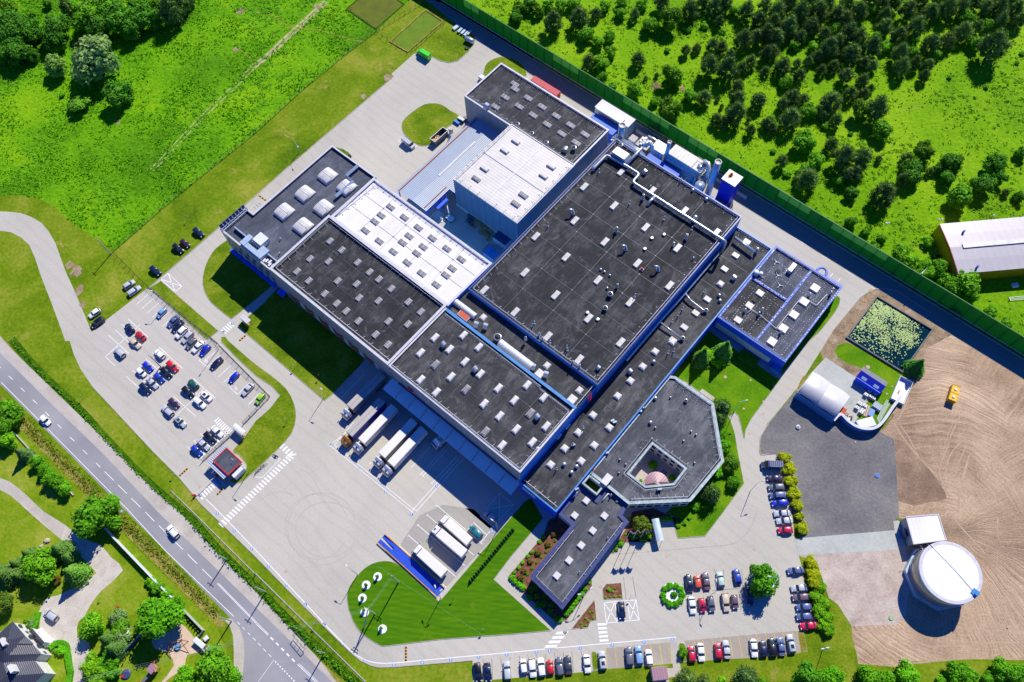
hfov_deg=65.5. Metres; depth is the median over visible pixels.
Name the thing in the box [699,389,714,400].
garden path
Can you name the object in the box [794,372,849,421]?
vaulted store
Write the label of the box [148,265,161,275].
parked car
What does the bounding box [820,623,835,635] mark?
golden shrub
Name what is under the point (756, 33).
pine tree
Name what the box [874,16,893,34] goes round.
pine tree
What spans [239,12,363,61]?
trodden path
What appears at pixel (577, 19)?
pine tree
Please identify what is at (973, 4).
pine tree
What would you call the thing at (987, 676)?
field edge tree
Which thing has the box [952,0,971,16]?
pine tree
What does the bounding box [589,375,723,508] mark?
many sided office
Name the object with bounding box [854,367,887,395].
blue cabin
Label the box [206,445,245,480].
gatehouse
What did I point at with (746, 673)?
pine tree
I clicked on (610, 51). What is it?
broadleaf tree
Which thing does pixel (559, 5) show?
broadleaf tree
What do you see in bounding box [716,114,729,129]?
pine tree
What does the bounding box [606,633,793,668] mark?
bay markings
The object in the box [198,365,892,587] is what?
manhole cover
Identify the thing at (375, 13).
pond water
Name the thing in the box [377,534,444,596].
weighbridge
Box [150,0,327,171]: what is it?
wheel track
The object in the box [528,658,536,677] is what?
parked car
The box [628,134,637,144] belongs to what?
white unit
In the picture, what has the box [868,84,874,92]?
pine tree
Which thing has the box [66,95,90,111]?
broadleaf tree
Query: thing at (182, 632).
play sand
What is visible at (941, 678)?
field edge tree
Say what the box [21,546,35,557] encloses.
spruce tree
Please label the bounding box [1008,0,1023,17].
pine tree
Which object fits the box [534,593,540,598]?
bed shrub
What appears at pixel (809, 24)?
pine tree
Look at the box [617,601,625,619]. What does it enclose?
parked car
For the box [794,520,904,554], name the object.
concrete apron
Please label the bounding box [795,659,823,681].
field edge tree
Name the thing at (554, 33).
broadleaf tree
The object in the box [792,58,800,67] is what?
pine tree
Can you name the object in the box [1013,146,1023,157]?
broadleaf tree
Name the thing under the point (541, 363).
strip hall
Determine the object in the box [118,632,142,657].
garden wall
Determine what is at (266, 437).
lawn
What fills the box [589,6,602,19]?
pine tree
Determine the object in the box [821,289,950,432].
bare soil bank
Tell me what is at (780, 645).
parked car
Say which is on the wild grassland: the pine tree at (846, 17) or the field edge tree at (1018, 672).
the pine tree at (846, 17)
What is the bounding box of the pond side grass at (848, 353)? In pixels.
[834,342,905,429]
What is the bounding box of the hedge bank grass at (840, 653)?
[773,562,858,681]
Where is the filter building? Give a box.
[595,99,635,137]
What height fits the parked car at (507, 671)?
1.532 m
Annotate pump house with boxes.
[900,514,946,548]
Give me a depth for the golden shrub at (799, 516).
222.48 m
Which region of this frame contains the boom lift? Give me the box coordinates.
[445,194,454,222]
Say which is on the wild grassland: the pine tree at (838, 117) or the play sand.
the pine tree at (838, 117)
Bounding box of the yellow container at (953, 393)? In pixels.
[946,384,960,403]
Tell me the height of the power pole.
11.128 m
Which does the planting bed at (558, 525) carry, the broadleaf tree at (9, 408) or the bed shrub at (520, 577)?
the bed shrub at (520, 577)
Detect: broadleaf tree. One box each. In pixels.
[0,0,17,12]
[0,7,29,24]
[0,22,21,47]
[0,44,9,64]
[0,399,25,418]
[0,414,15,434]
[0,430,17,449]
[0,591,14,615]
[3,36,32,66]
[8,412,22,429]
[15,17,41,42]
[18,545,58,586]
[26,48,39,62]
[28,10,35,17]
[38,13,70,36]
[40,29,67,52]
[42,0,52,8]
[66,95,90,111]
[68,3,98,31]
[69,0,79,11]
[70,494,123,539]
[77,611,105,640]
[78,0,96,14]
[78,651,103,677]
[85,13,107,36]
[85,669,109,681]
[95,0,124,15]
[96,650,119,670]
[100,78,134,107]
[102,0,136,33]
[106,666,121,679]
[107,494,120,513]
[118,15,141,40]
[125,0,152,8]
[131,1,163,29]
[134,596,185,639]
[145,0,160,11]
[169,595,184,608]
[172,664,198,681]
[193,642,232,681]
[225,666,243,681]
[508,8,522,24]
[512,0,525,15]
[522,0,535,12]
[531,2,544,18]
[542,0,553,11]
[549,30,558,36]
[555,0,566,13]
[565,0,580,11]
[577,26,594,41]
[592,35,604,49]
[594,54,609,73]
[596,71,607,81]
[600,0,610,10]
[603,30,614,42]
[604,45,616,58]
[609,82,616,88]
[613,8,626,18]
[616,0,626,6]
[626,81,642,97]
[632,514,652,536]
[635,0,647,11]
[642,16,659,30]
[649,96,658,105]
[658,94,682,121]
[660,6,683,31]
[662,63,682,88]
[683,88,698,101]
[684,26,691,32]
[700,21,708,29]
[718,28,725,34]
[723,453,739,472]
[726,475,741,488]
[728,5,740,14]
[749,562,779,599]
[767,114,776,121]
[778,75,793,88]
[783,170,792,176]
[788,40,800,51]
[791,129,816,152]
[794,169,803,175]
[799,101,817,119]
[799,163,810,169]
[808,151,825,167]
[809,40,817,51]
[821,122,830,129]
[828,22,840,33]
[832,176,843,185]
[844,186,859,200]
[844,216,857,227]
[852,98,869,117]
[859,226,870,235]
[868,3,876,14]
[870,240,879,248]
[871,30,883,41]
[872,119,893,140]
[876,234,887,243]
[881,39,893,52]
[891,242,911,263]
[899,157,923,173]
[901,164,923,185]
[905,254,920,269]
[906,35,919,46]
[908,46,921,57]
[912,140,935,161]
[915,267,927,275]
[918,258,931,269]
[921,236,933,247]
[925,265,937,277]
[931,49,942,58]
[931,258,947,276]
[933,163,946,173]
[937,273,953,286]
[938,168,955,183]
[939,153,964,173]
[943,281,962,296]
[945,182,972,209]
[945,269,980,295]
[958,8,977,24]
[960,285,979,302]
[964,35,981,49]
[968,173,997,191]
[982,152,1007,173]
[982,305,997,317]
[983,18,994,30]
[990,169,1009,185]
[1001,317,1012,327]
[1011,190,1023,202]
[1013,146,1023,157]
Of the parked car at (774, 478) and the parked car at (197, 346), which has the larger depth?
the parked car at (197, 346)
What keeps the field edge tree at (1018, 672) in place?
on the ground at (266, 154)
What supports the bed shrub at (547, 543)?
on the planting bed at (558, 525)
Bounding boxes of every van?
[401,136,414,148]
[416,48,431,60]
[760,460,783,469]
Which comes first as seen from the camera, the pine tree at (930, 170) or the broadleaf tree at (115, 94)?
the pine tree at (930, 170)
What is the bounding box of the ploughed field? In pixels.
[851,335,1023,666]
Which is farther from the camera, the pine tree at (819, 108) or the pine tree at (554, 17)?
the pine tree at (554, 17)
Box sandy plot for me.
[798,549,909,625]
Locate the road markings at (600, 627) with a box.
[0,141,873,681]
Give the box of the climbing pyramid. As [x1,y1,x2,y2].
[168,640,188,658]
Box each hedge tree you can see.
[28,455,46,469]
[36,462,50,477]
[40,468,55,485]
[47,474,64,490]
[58,480,71,496]
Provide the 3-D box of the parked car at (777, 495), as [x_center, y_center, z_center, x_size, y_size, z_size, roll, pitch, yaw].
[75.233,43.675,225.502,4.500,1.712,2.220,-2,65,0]
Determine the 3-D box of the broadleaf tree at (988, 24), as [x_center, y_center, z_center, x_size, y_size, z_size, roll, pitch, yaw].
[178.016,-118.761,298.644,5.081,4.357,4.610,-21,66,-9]
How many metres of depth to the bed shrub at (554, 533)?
222.35 m
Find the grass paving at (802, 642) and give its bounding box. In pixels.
[797,631,806,651]
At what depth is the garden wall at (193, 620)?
214.24 m
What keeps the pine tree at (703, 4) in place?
on the wild grassland
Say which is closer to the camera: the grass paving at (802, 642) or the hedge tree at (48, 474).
the grass paving at (802, 642)
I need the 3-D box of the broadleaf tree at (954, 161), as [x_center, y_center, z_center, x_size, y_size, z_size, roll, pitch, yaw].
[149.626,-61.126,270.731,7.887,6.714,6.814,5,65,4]
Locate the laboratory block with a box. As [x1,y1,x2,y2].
[713,246,843,375]
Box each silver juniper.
[27,618,34,626]
[107,608,127,624]
[114,626,132,644]
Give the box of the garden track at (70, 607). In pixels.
[6,480,122,681]
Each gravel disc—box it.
[358,594,366,602]
[360,608,368,616]
[362,581,370,589]
[373,572,381,580]
[378,624,386,633]
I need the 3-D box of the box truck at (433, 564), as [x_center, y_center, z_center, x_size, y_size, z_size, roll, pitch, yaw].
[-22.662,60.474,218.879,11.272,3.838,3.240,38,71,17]
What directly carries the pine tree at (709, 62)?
on the wild grassland
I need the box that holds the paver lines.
[483,569,745,678]
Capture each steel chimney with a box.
[617,122,625,137]
[663,140,671,162]
[705,159,721,194]
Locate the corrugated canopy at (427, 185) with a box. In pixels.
[396,117,500,216]
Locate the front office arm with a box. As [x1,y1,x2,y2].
[530,486,628,609]
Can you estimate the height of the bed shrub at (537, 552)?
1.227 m
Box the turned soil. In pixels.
[895,439,945,505]
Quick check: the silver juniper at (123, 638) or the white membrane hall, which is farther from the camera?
the white membrane hall
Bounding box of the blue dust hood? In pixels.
[482,245,499,262]
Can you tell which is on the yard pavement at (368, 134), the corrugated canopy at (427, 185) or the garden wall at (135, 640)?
the corrugated canopy at (427, 185)
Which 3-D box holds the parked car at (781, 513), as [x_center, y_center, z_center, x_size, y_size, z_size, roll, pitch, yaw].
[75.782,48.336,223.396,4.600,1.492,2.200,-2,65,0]
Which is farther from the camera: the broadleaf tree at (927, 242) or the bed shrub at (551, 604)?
the broadleaf tree at (927, 242)
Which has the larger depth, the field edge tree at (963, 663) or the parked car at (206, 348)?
the parked car at (206, 348)
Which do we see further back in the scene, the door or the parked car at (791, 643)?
the door
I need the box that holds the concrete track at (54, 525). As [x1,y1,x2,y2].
[0,478,64,538]
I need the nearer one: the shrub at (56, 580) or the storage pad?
the shrub at (56, 580)
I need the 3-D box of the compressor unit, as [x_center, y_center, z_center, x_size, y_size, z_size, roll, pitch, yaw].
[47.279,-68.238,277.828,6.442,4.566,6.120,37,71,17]
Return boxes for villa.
[0,621,54,681]
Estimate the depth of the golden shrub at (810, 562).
216.15 m
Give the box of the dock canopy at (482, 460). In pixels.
[383,377,519,494]
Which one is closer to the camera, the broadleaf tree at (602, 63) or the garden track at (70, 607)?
the garden track at (70, 607)
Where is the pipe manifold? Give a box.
[611,134,653,155]
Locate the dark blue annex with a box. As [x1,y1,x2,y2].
[713,195,727,206]
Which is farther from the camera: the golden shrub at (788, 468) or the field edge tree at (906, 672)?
the golden shrub at (788, 468)
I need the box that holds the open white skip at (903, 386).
[889,376,912,405]
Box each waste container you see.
[192,637,206,648]
[203,635,209,641]
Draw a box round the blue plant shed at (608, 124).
[590,112,618,142]
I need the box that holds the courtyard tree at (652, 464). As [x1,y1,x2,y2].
[648,460,657,469]
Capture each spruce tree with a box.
[0,565,21,590]
[9,557,22,567]
[13,572,26,583]
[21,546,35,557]
[50,539,75,562]
[61,550,81,566]
[62,560,93,588]
[98,630,117,649]
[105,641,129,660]
[690,348,710,369]
[711,340,733,365]
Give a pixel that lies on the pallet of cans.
(848, 415)
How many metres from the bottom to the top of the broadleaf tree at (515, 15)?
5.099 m
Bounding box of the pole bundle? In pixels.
[877,399,889,422]
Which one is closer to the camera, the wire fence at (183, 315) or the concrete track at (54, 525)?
the concrete track at (54, 525)
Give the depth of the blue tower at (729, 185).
258.57 m
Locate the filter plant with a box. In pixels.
[666,144,702,181]
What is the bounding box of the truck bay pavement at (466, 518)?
[400,505,497,586]
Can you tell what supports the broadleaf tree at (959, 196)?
on the wild grassland
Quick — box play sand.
[152,623,198,681]
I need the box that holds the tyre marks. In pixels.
[262,470,377,564]
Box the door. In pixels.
[900,528,906,538]
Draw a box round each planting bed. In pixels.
[508,516,591,620]
[572,601,595,628]
[603,583,621,598]
[611,508,676,552]
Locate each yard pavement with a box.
[0,0,1021,680]
[338,378,519,526]
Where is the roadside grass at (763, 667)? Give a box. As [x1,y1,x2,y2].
[490,655,789,681]
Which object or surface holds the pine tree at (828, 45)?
on the wild grassland
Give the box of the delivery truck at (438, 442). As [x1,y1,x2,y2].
[431,436,446,449]
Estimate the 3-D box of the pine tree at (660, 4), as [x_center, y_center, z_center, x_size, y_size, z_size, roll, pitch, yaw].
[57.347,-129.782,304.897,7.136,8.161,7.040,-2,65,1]
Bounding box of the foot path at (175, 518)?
[0,336,335,681]
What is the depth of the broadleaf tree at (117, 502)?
226.57 m
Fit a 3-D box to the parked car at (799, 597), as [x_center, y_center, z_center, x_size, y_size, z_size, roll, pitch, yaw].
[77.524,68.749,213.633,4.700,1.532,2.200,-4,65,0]
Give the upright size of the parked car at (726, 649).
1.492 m
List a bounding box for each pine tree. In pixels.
[56,0,72,16]
[157,0,184,25]
[172,0,190,15]
[189,0,195,6]
[541,7,563,33]
[566,4,590,28]
[582,52,595,70]
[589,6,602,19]
[629,6,639,19]
[630,50,645,68]
[652,0,669,11]
[673,666,696,681]
[680,43,690,55]
[682,0,700,20]
[691,43,701,52]
[695,673,709,681]
[696,89,712,105]
[697,0,708,12]
[698,51,718,74]
[700,482,721,504]
[705,0,723,16]
[705,37,718,53]
[710,112,721,125]
[712,14,725,26]
[712,398,732,418]
[716,55,739,81]
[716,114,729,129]
[716,412,726,428]
[717,39,727,53]
[719,0,732,11]
[724,48,736,58]
[724,99,747,126]
[729,89,745,104]
[729,664,759,681]
[730,78,744,90]
[731,27,753,49]
[737,0,755,21]
[737,60,748,75]
[744,123,756,136]
[745,53,757,69]
[749,10,767,29]
[749,92,766,110]
[750,27,764,44]
[756,0,772,11]
[758,43,774,61]
[759,22,774,42]
[759,65,770,75]
[759,117,772,129]
[765,121,777,133]
[766,11,782,28]
[766,27,786,45]
[766,43,780,59]
[767,0,786,19]
[772,56,791,75]
[774,153,788,167]
[776,96,788,111]
[776,106,802,130]
[780,13,798,37]
[781,87,802,106]
[783,0,797,12]
[789,0,810,24]
[792,28,807,44]
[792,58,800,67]
[792,68,806,83]
[792,166,819,190]
[798,93,811,103]
[800,15,820,36]
[801,0,817,10]
[802,55,812,66]
[808,0,828,21]
[811,49,823,61]
[814,103,822,115]
[815,63,826,75]
[817,25,832,40]
[817,110,828,121]
[818,34,840,57]
[819,90,844,114]
[824,136,838,151]
[825,0,836,10]
[827,3,845,21]
[827,59,839,72]
[828,112,842,128]
[828,142,855,168]
[831,31,845,50]
[835,9,854,27]
[836,165,856,182]
[837,0,855,8]
[837,66,855,83]
[839,41,862,64]
[840,20,859,44]
[842,85,857,101]
[846,164,862,181]
[850,26,869,45]
[851,0,869,22]
[851,146,873,171]
[853,72,869,88]
[855,87,870,100]
[858,55,870,66]
[860,33,882,56]
[861,0,878,7]
[865,59,878,70]
[865,93,891,119]
[867,179,897,207]
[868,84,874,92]
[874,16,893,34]
[874,155,882,161]
[876,0,890,13]
[876,5,893,20]
[888,24,908,45]
[889,0,903,10]
[889,41,910,60]
[891,55,910,77]
[895,0,917,19]
[896,171,909,186]
[900,152,912,162]
[905,13,926,37]
[909,54,922,70]
[914,0,929,11]
[917,68,930,83]
[918,32,942,56]
[920,1,940,21]
[921,58,934,70]
[925,167,933,174]
[939,0,958,18]
[939,31,956,49]
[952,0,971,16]
[952,20,974,40]
[968,0,982,8]
[972,18,984,32]
[974,0,993,14]
[975,28,1014,64]
[989,0,1010,18]
[993,8,1010,27]
[1001,188,1009,196]
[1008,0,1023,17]
[1009,10,1023,28]
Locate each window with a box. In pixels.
[18,624,47,649]
[523,487,534,497]
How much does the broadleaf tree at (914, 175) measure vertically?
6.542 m
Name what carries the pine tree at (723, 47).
on the wild grassland
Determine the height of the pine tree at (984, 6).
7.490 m
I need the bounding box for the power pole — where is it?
[363,607,375,628]
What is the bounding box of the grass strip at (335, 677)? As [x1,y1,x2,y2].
[7,343,341,681]
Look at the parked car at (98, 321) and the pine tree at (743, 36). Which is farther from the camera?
the pine tree at (743, 36)
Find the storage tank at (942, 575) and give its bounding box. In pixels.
[903,541,982,610]
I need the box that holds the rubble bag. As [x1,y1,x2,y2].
[1011,282,1018,287]
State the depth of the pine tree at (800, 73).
288.21 m
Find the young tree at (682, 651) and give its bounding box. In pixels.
[678,646,687,656]
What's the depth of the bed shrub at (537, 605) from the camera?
214.24 m
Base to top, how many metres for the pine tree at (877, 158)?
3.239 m
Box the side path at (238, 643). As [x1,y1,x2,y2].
[225,618,244,681]
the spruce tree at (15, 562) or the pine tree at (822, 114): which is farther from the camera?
the pine tree at (822, 114)
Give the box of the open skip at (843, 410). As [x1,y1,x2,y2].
[839,407,846,414]
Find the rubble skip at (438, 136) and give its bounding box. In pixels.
[430,127,447,145]
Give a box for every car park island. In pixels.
[592,652,598,669]
[679,643,686,661]
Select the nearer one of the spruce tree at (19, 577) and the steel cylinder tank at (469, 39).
the spruce tree at (19, 577)
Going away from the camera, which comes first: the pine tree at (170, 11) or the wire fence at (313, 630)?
the wire fence at (313, 630)
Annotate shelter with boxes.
[232,423,247,435]
[239,314,252,325]
[651,518,663,541]
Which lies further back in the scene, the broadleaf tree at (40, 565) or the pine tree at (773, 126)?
the pine tree at (773, 126)
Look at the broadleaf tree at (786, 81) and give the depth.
287.46 m
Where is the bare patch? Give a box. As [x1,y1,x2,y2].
[65,4,684,306]
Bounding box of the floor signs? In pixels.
[120,322,673,665]
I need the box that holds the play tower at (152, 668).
[137,658,160,681]
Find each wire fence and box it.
[110,249,147,286]
[112,29,376,250]
[146,285,216,342]
[169,489,255,574]
[200,430,235,460]
[217,343,269,423]
[255,573,365,681]
[376,22,444,53]
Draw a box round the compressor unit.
[635,135,656,154]
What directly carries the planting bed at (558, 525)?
on the yard pavement at (368, 134)
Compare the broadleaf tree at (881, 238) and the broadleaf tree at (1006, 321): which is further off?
the broadleaf tree at (881, 238)
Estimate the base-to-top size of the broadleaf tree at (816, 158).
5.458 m
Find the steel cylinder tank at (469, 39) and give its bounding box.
[464,36,474,44]
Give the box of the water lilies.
[850,299,921,361]
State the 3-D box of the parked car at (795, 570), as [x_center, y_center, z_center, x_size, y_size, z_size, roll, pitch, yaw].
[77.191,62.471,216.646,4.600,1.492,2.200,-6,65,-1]
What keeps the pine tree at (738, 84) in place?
on the wild grassland
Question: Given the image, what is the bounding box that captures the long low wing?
[519,227,772,517]
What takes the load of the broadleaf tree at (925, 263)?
on the wild grassland
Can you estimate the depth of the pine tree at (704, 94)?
284.56 m
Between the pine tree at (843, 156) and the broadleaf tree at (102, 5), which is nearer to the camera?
the pine tree at (843, 156)
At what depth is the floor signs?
211.92 m
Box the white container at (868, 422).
[854,416,875,430]
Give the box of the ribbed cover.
[871,401,882,411]
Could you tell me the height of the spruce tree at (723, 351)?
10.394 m
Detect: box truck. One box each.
[411,543,447,578]
[429,523,467,558]
[438,513,472,546]
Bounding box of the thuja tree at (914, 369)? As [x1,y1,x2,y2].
[901,359,924,379]
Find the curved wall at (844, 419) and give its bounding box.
[830,396,901,431]
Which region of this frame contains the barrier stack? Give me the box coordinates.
[863,404,869,416]
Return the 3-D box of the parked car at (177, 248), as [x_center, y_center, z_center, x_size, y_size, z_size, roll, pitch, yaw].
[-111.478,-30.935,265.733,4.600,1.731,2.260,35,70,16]
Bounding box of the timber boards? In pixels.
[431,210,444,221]
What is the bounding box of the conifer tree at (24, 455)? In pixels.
[14,448,35,463]
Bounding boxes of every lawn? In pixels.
[0,427,225,681]
[150,281,217,338]
[203,241,271,317]
[221,337,295,482]
[238,287,363,399]
[337,148,351,157]
[347,499,549,645]
[402,103,458,145]
[484,57,525,76]
[665,418,743,537]
[672,331,779,437]
[780,296,839,373]
[798,375,807,389]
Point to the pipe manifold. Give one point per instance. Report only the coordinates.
(631, 145)
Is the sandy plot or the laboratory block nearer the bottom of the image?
the sandy plot
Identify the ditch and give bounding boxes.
[8,337,361,681]
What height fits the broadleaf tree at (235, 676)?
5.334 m
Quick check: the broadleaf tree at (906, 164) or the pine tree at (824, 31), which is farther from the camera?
the pine tree at (824, 31)
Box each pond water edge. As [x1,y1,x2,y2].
[347,0,404,28]
[389,9,443,52]
[846,295,933,372]
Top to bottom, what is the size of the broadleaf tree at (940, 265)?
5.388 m
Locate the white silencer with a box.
[650,140,666,160]
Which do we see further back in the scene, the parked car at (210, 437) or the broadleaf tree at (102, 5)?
the broadleaf tree at (102, 5)
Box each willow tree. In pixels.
[44,53,67,78]
[69,32,121,85]
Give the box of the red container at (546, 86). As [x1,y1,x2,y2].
[530,76,560,97]
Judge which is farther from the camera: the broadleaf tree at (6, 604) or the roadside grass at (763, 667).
the broadleaf tree at (6, 604)
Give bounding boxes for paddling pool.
[121,669,130,678]
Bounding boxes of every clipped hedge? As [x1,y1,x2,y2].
[30,612,41,628]
[48,640,73,681]
[652,516,672,520]
[737,349,759,367]
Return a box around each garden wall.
[11,430,73,495]
[104,527,172,597]
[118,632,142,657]
[182,608,204,630]
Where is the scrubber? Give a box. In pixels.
[685,158,711,191]
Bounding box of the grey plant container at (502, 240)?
[493,231,510,249]
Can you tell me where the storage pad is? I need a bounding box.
[797,358,871,422]
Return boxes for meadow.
[0,0,408,249]
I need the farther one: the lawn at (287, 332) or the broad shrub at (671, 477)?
the lawn at (287, 332)
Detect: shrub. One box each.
[52,575,60,584]
[54,645,65,655]
[111,617,130,635]
[144,576,154,586]
[148,579,164,594]
[159,587,173,598]
[517,574,523,580]
[520,584,526,590]
[521,568,526,573]
[526,594,532,600]
[528,586,533,592]
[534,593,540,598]
[535,550,540,555]
[535,601,540,608]
[540,600,546,607]
[542,592,547,599]
[545,541,550,546]
[547,608,553,614]
[549,602,554,607]
[551,530,557,536]
[553,615,558,621]
[630,532,637,539]
[639,535,646,541]
[647,532,653,538]
[661,585,668,592]
[666,582,673,589]
[666,600,672,607]
[668,474,675,480]
[671,591,677,597]
[673,600,679,607]
[677,586,683,591]
[677,597,683,603]
[678,591,685,598]
[690,500,700,511]
[707,350,717,363]
[711,358,725,368]
[713,468,723,477]
[717,676,725,681]
[719,429,726,439]
[721,439,731,453]
[777,452,791,462]
[781,461,795,475]
[783,476,798,487]
[786,486,801,499]
[790,498,803,512]
[794,512,804,520]
[795,520,808,533]
[805,554,817,568]
[805,567,820,578]
[807,574,819,589]
[808,590,822,604]
[812,580,826,592]
[812,603,825,619]
[817,617,828,629]
[819,597,831,609]
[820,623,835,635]
[823,610,834,622]
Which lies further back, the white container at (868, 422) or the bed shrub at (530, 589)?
the white container at (868, 422)
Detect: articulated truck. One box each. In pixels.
[339,398,386,447]
[340,372,386,420]
[353,404,398,454]
[373,418,418,468]
[380,426,427,477]
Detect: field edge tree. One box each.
[791,674,797,681]
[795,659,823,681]
[820,665,846,681]
[857,664,885,681]
[880,669,895,681]
[895,658,919,681]
[935,674,947,681]
[944,660,968,681]
[959,661,971,673]
[960,666,979,681]
[980,670,994,681]
[991,656,1014,681]
[1009,663,1023,681]
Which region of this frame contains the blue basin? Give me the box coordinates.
[867,408,874,416]
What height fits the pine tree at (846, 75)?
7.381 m
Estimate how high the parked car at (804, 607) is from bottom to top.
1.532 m
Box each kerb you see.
[92,2,1023,667]
[149,57,839,670]
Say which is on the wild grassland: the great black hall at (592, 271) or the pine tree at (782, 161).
the pine tree at (782, 161)
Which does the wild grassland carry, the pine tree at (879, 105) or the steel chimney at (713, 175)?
the pine tree at (879, 105)
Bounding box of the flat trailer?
[452,24,459,30]
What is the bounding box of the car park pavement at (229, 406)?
[92,290,278,469]
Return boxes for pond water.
[348,0,402,27]
[392,11,440,50]
[848,298,930,369]
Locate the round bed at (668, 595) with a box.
[661,582,684,607]
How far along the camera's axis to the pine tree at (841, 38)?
292.63 m
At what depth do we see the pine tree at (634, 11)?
303.64 m
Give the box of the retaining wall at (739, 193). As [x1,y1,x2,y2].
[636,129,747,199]
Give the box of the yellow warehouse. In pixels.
[932,217,1023,279]
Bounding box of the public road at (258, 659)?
[0,353,331,681]
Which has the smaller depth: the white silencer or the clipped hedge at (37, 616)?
the clipped hedge at (37, 616)
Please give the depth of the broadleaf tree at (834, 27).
298.60 m
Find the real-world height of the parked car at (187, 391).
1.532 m
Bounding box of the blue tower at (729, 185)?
[717,169,742,206]
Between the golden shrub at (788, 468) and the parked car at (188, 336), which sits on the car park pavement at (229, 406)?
the parked car at (188, 336)
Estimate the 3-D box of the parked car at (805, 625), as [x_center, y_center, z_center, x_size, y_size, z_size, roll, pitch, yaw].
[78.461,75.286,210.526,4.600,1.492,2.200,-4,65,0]
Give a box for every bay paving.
[606,642,671,668]
[685,633,767,660]
[768,631,800,654]
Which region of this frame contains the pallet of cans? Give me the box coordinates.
[845,412,853,419]
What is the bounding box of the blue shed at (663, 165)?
[646,153,680,176]
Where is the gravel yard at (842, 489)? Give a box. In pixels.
[760,390,898,537]
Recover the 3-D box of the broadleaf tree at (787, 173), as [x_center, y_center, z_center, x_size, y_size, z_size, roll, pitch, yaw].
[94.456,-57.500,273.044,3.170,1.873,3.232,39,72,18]
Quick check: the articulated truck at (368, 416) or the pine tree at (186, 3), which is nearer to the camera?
the articulated truck at (368, 416)
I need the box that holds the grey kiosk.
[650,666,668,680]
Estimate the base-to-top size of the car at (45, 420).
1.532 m
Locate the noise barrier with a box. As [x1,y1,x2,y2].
[441,0,1023,355]
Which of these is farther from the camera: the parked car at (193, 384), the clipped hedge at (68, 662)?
the parked car at (193, 384)
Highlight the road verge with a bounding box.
[0,394,225,625]
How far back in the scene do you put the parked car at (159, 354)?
248.48 m
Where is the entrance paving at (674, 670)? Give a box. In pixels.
[653,641,680,681]
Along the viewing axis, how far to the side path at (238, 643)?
212.34 m
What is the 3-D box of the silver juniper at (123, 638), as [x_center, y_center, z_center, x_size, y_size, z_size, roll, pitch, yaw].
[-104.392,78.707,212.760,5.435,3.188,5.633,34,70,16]
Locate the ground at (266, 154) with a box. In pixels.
[0,0,1023,681]
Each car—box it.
[39,414,51,425]
[43,609,59,621]
[88,307,101,318]
[90,316,105,328]
[114,347,126,358]
[122,280,135,289]
[124,323,135,333]
[127,285,141,296]
[128,337,141,348]
[135,331,146,341]
[135,367,146,377]
[138,382,151,394]
[141,361,153,371]
[145,377,158,388]
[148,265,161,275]
[153,372,164,382]
[154,349,165,359]
[156,307,166,318]
[159,366,172,378]
[161,405,174,417]
[165,360,178,371]
[166,315,179,327]
[166,524,180,538]
[168,397,179,408]
[171,243,184,253]
[171,319,184,332]
[173,415,186,427]
[174,326,188,338]
[179,238,190,247]
[181,330,194,343]
[181,385,194,397]
[185,337,197,349]
[187,378,199,389]
[190,444,202,456]
[191,340,204,353]
[192,227,204,237]
[193,396,206,408]
[196,438,210,450]
[199,344,211,355]
[200,391,212,401]
[203,431,216,443]
[210,357,223,369]
[210,425,223,437]
[228,371,239,382]
[240,382,254,395]
[254,393,265,404]
[468,525,482,539]
[473,662,482,681]
[483,662,491,681]
[484,510,497,522]
[503,661,511,680]
[519,659,527,673]
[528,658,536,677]
[537,657,545,676]
[546,659,553,674]
[555,657,563,675]
[564,655,572,673]
[583,654,590,672]
[598,651,606,669]
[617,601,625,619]
[625,646,633,665]
[634,645,642,664]
[645,649,652,665]
[684,574,693,591]
[687,596,696,613]
[687,646,695,662]
[693,575,701,588]
[696,643,704,661]
[698,598,706,612]
[701,572,710,589]
[706,596,715,611]
[714,643,722,659]
[716,572,724,587]
[721,593,729,611]
[722,640,730,658]
[730,595,738,608]
[732,568,741,583]
[745,587,753,605]
[749,639,757,657]
[758,640,767,656]
[766,475,782,482]
[767,637,776,656]
[768,483,784,490]
[769,491,785,498]
[771,499,788,506]
[773,510,790,516]
[776,517,792,524]
[776,637,785,655]
[777,526,792,533]
[786,634,795,652]
[787,567,804,574]
[790,584,808,591]
[791,593,809,601]
[795,603,811,610]
[796,612,811,620]
[799,621,817,629]
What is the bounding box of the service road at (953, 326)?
[426,0,1023,378]
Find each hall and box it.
[219,145,376,287]
[269,215,447,379]
[332,178,491,308]
[388,307,576,480]
[449,291,594,415]
[453,124,574,244]
[462,63,608,179]
[468,138,741,392]
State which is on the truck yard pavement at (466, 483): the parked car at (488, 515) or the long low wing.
the parked car at (488, 515)
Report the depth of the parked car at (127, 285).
259.78 m
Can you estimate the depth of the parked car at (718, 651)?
207.75 m
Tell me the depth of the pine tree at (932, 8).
298.99 m
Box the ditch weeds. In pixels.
[11,339,358,681]
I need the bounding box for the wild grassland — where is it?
[467,0,1023,335]

